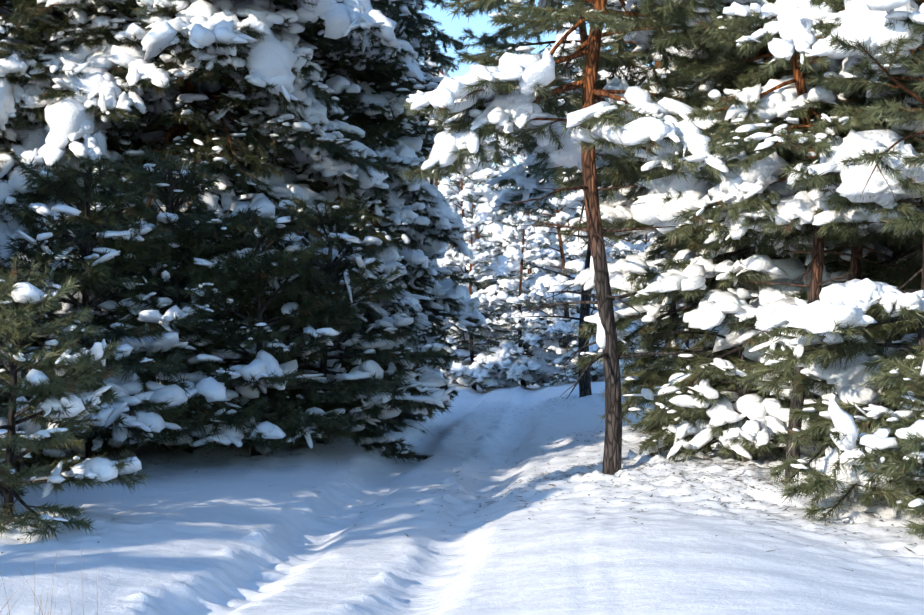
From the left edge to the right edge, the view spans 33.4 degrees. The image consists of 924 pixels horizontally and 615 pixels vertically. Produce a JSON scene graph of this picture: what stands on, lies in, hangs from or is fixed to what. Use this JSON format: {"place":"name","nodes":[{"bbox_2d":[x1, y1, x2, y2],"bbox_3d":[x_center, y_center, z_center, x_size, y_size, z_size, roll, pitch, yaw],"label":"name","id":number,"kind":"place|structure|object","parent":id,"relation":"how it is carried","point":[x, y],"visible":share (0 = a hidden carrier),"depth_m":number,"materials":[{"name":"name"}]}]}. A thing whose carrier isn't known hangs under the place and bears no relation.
{"place":"outdoors","nodes":[
{"label":"outdoors","id":0,"kind":"place"},
{"bbox_2d":[0,359,923,614],"bbox_3d":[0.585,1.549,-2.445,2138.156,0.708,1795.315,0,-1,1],"label":"snow ground","id":1,"kind":"structure","parent":0,"point":[236,535],"depth_m":12.03,"materials":[{"name":"white snow"}]},
{"bbox_2d":[0,277,64,498],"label":"pine tree","id":2,"kind":"object","parent":1,"relation":"on","point":[22,492],"visible":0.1,"depth_m":13.79,"materials":[{"name":"green plant"}]},
{"bbox_2d":[0,203,76,465],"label":"pine tree","id":3,"kind":"object","parent":1,"relation":"on","point":[8,372],"visible":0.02,"depth_m":16.35,"materials":[{"name":"green plant"}]},
{"bbox_2d":[0,0,108,315],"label":"pine tree","id":4,"kind":"object","parent":1,"relation":"on","point":[9,194],"visible":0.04,"depth_m":19.38,"materials":[{"name":"green plant"}]},
{"bbox_2d":[0,254,150,542],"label":"pine tree","id":5,"kind":"object","parent":1,"relation":"on","point":[64,405],"visible":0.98,"depth_m":12.15,"materials":[{"name":"green plant"}]},
{"bbox_2d":[0,1,249,448],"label":"pine tree","id":6,"kind":"object","parent":1,"relation":"on","point":[26,136],"visible":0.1,"depth_m":19.65,"materials":[{"name":"green plant"}]},
{"bbox_2d":[0,153,262,477],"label":"pine tree","id":7,"kind":"object","parent":1,"relation":"on","point":[132,418],"visible":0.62,"depth_m":16.61,"materials":[{"name":"green plant"}]},
{"bbox_2d":[20,146,353,456],"bbox_3d":[-3.507,0.173,18.546,3.571,4.328,3.964,0,-1,37],"label":"pine tree","id":8,"kind":"object","parent":1,"relation":"on","point":[190,181],"visible":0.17,"depth_m":18.11,"materials":[{"name":"green plant"}]},
{"bbox_2d":[0,0,425,447],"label":"pine tree","id":9,"kind":"object","parent":1,"relation":"on","point":[270,49],"visible":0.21,"depth_m":20.07,"materials":[{"name":"green plant"}]},
{"bbox_2d":[160,202,409,456],"bbox_3d":[-2.435,0.439,18.160,2.857,3.462,3.171,0,-1,-40],"label":"pine tree","id":10,"kind":"object","parent":1,"relation":"on","point":[308,426],"visible":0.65,"depth_m":17.65,"materials":[{"name":"green plant"}]},
{"bbox_2d":[141,0,481,434],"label":"pine tree","id":11,"kind":"object","parent":1,"relation":"on","point":[406,71],"visible":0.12,"depth_m":22.73,"materials":[{"name":"green plant"}]},
{"bbox_2d":[201,192,461,463],"bbox_3d":[-1.629,0.339,19.385,3.304,3.606,2.976,0,-1,-4],"label":"pine tree","id":12,"kind":"object","parent":1,"relation":"on","point":[425,396],"visible":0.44,"depth_m":19.05,"materials":[{"name":"green plant"}]},
{"bbox_2d":[225,0,485,432],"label":"pine tree","id":13,"kind":"object","parent":1,"relation":"on","point":[458,306],"visible":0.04,"depth_m":23.41,"materials":[{"name":"green plant"}]},
{"bbox_2d":[417,112,480,345],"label":"pine tree","id":14,"kind":"object","parent":1,"relation":"on","point":[442,189],"visible":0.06,"depth_m":53.89,"materials":[{"name":"white plant"}]},
{"bbox_2d":[422,52,485,317],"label":"pine tree","id":15,"kind":"object","parent":1,"relation":"on","point":[442,73],"depth_m":92.44,"materials":[{"name":"white plant"}]},
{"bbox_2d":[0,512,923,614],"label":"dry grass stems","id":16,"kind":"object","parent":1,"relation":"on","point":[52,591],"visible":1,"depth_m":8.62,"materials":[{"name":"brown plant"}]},
{"bbox_2d":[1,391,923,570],"bbox_3d":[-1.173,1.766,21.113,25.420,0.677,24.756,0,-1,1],"label":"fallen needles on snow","id":17,"kind":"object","parent":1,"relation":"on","point":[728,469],"visible":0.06,"depth_m":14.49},
{"bbox_2d":[426,151,524,377],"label":"pine tree","id":18,"kind":"object","parent":1,"relation":"on","point":[501,267],"visible":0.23,"depth_m":43.76,"materials":[{"name":"white plant"}]},
{"bbox_2d":[433,201,520,390],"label":"pine tree","id":19,"kind":"object","parent":1,"relation":"on","point":[475,373],"visible":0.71,"depth_m":38.25,"materials":[{"name":"white plant"}]},
{"bbox_2d":[448,128,523,351],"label":"pine tree","id":20,"kind":"object","parent":1,"relation":"on","point":[484,175],"visible":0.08,"depth_m":68.46,"materials":[{"name":"white plant"}]},
{"bbox_2d":[474,210,570,390],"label":"pine tree","id":21,"kind":"object","parent":1,"relation":"on","point":[525,369],"visible":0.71,"depth_m":38.32,"materials":[{"name":"white plant"}]},
{"bbox_2d":[472,132,577,321],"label":"pine tree","id":22,"kind":"object","parent":1,"relation":"on","point":[506,166],"visible":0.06,"depth_m":88.44,"materials":[{"name":"white plant"}]},
{"bbox_2d":[477,141,581,359],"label":"pine tree","id":23,"kind":"object","parent":1,"relation":"on","point":[497,238],"visible":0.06,"depth_m":55.87,"materials":[{"name":"white plant"}]},
{"bbox_2d":[495,22,612,278],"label":"pine tree","id":24,"kind":"object","parent":1,"relation":"on","point":[574,35],"visible":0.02,"depth_m":95.68,"materials":[{"name":"white plant"}]},
{"bbox_2d":[502,174,607,377],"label":"pine tree","id":25,"kind":"object","parent":1,"relation":"on","point":[566,267],"visible":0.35,"depth_m":43.77,"materials":[{"name":"white plant"}]},
{"bbox_2d":[453,0,670,396],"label":"pine tree","id":26,"kind":"object","parent":1,"relation":"on","point":[530,185],"visible":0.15,"depth_m":27.66,"materials":[{"name":"green plant"}]},
{"bbox_2d":[518,94,615,315],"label":"pine tree","id":27,"kind":"object","parent":1,"relation":"on","point":[572,311],"visible":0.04,"depth_m":66.03,"materials":[{"name":"white plant"}]},
{"bbox_2d":[398,0,775,474],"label":"pine tree","id":28,"kind":"object","parent":1,"relation":"on","point":[475,106],"visible":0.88,"depth_m":14.86,"materials":[{"name":"green plant"}]},
{"bbox_2d":[543,206,641,386],"bbox_3d":[3.271,-0.329,37.667,2.436,4.833,2.476,0,-1,-39],"label":"pine tree","id":29,"kind":"object","parent":1,"relation":"on","point":[570,326],"visible":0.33,"depth_m":37.61,"materials":[{"name":"white plant"}]},
{"bbox_2d":[606,257,616,262],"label":"pine tree","id":30,"kind":"object","parent":1,"relation":"on","point":[609,258],"depth_m":93.13,"materials":[{"name":"white plant"}]},
{"bbox_2d":[575,232,654,364],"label":"pine tree","id":31,"kind":"object","parent":1,"relation":"on","point":[618,304],"visible":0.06,"depth_m":45.35,"materials":[{"name":"green plant"}]},
{"bbox_2d":[595,237,648,341],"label":"pine tree","id":32,"kind":"object","parent":1,"relation":"on","point":[614,256],"visible":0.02,"depth_m":53.71,"materials":[{"name":"green plant"}]},
{"bbox_2d":[548,0,748,431],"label":"pine tree","id":33,"kind":"object","parent":1,"relation":"on","point":[626,199],"visible":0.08,"depth_m":19.24,"materials":[{"name":"green plant"}]},
{"bbox_2d":[613,233,695,377],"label":"pine tree","id":34,"kind":"object","parent":1,"relation":"on","point":[628,247],"visible":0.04,"depth_m":39.07,"materials":[{"name":"green plant"}]},
{"bbox_2d":[635,337,700,347],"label":"pine tree","id":35,"kind":"object","parent":1,"relation":"on","point":[693,343],"visible":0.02,"depth_m":52.94,"materials":[{"name":"green plant"}]},
{"bbox_2d":[679,315,730,348],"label":"pine tree","id":36,"kind":"object","parent":1,"relation":"on","point":[688,341],"visible":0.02,"depth_m":39.70,"materials":[{"name":"green plant"}]},
{"bbox_2d":[645,43,777,397],"bbox_3d":[3.843,-2.421,18.528,3.170,8.634,3.140,-1,-1,42],"label":"pine tree","id":37,"kind":"object","parent":1,"relation":"on","point":[650,246],"depth_m":18.51,"materials":[{"name":"green plant"}]},
{"bbox_2d":[570,0,916,463],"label":"pine tree","id":38,"kind":"object","parent":1,"relation":"on","point":[751,425],"visible":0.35,"depth_m":15.28,"materials":[{"name":"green plant"}]},
{"bbox_2d":[574,35,919,455],"bbox_3d":[3.730,-2.444,18.037,4.838,9.193,4.777,0,-1,-6],"label":"pine tree","id":39,"kind":"object","parent":1,"relation":"on","point":[615,218],"visible":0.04,"depth_m":17.89,"materials":[{"name":"green plant"}]},
{"bbox_2d":[627,241,915,434],"bbox_3d":[4.860,-2.926,19.726,5.574,10.725,5.644,0,-1,-25],"label":"pine tree","id":40,"kind":"object","parent":1,"relation":"on","point":[647,429],"depth_m":19.38,"materials":[{"name":"green plant"}]},
{"bbox_2d":[644,0,923,479],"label":"pine tree","id":41,"kind":"object","parent":1,"relation":"on","point":[795,31],"visible":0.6,"depth_m":13.65,"materials":[{"name":"green plant"}]},
{"bbox_2d":[703,0,923,433],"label":"pine tree","id":42,"kind":"object","parent":1,"relation":"on","point":[783,103],"visible":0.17,"depth_m":14.40,"materials":[{"name":"green plant"}]},
{"bbox_2d":[712,45,923,441],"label":"pine tree","id":43,"kind":"object","parent":1,"relation":"on","point":[911,258],"visible":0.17,"depth_m":14.87,"materials":[{"name":"green plant"}]},
{"bbox_2d":[742,56,905,264],"bbox_3d":[4.528,-2.886,16.938,3.566,9.714,3.533,0,-1,-15],"label":"pine tree","id":44,"kind":"object","parent":1,"relation":"on","point":[787,176],"depth_m":16.36,"materials":[{"name":"green plant"}]},
{"bbox_2d":[738,0,923,523],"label":"pine tree","id":45,"kind":"object","parent":1,"relation":"on","point":[884,168],"visible":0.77,"depth_m":12.73,"materials":[{"name":"green plant"}]},
{"bbox_2d":[789,228,923,414],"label":"pine tree","id":46,"kind":"object","parent":1,"relation":"on","point":[902,248],"depth_m":16.46,"materials":[{"name":"green plant"}]},
{"bbox_2d":[824,320,923,541],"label":"pine tree","id":47,"kind":"object","parent":1,"relation":"on","point":[879,442],"visible":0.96,"depth_m":11.17,"materials":[{"name":"green plant"}]},
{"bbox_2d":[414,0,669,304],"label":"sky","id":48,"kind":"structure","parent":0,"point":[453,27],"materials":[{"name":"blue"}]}
]}

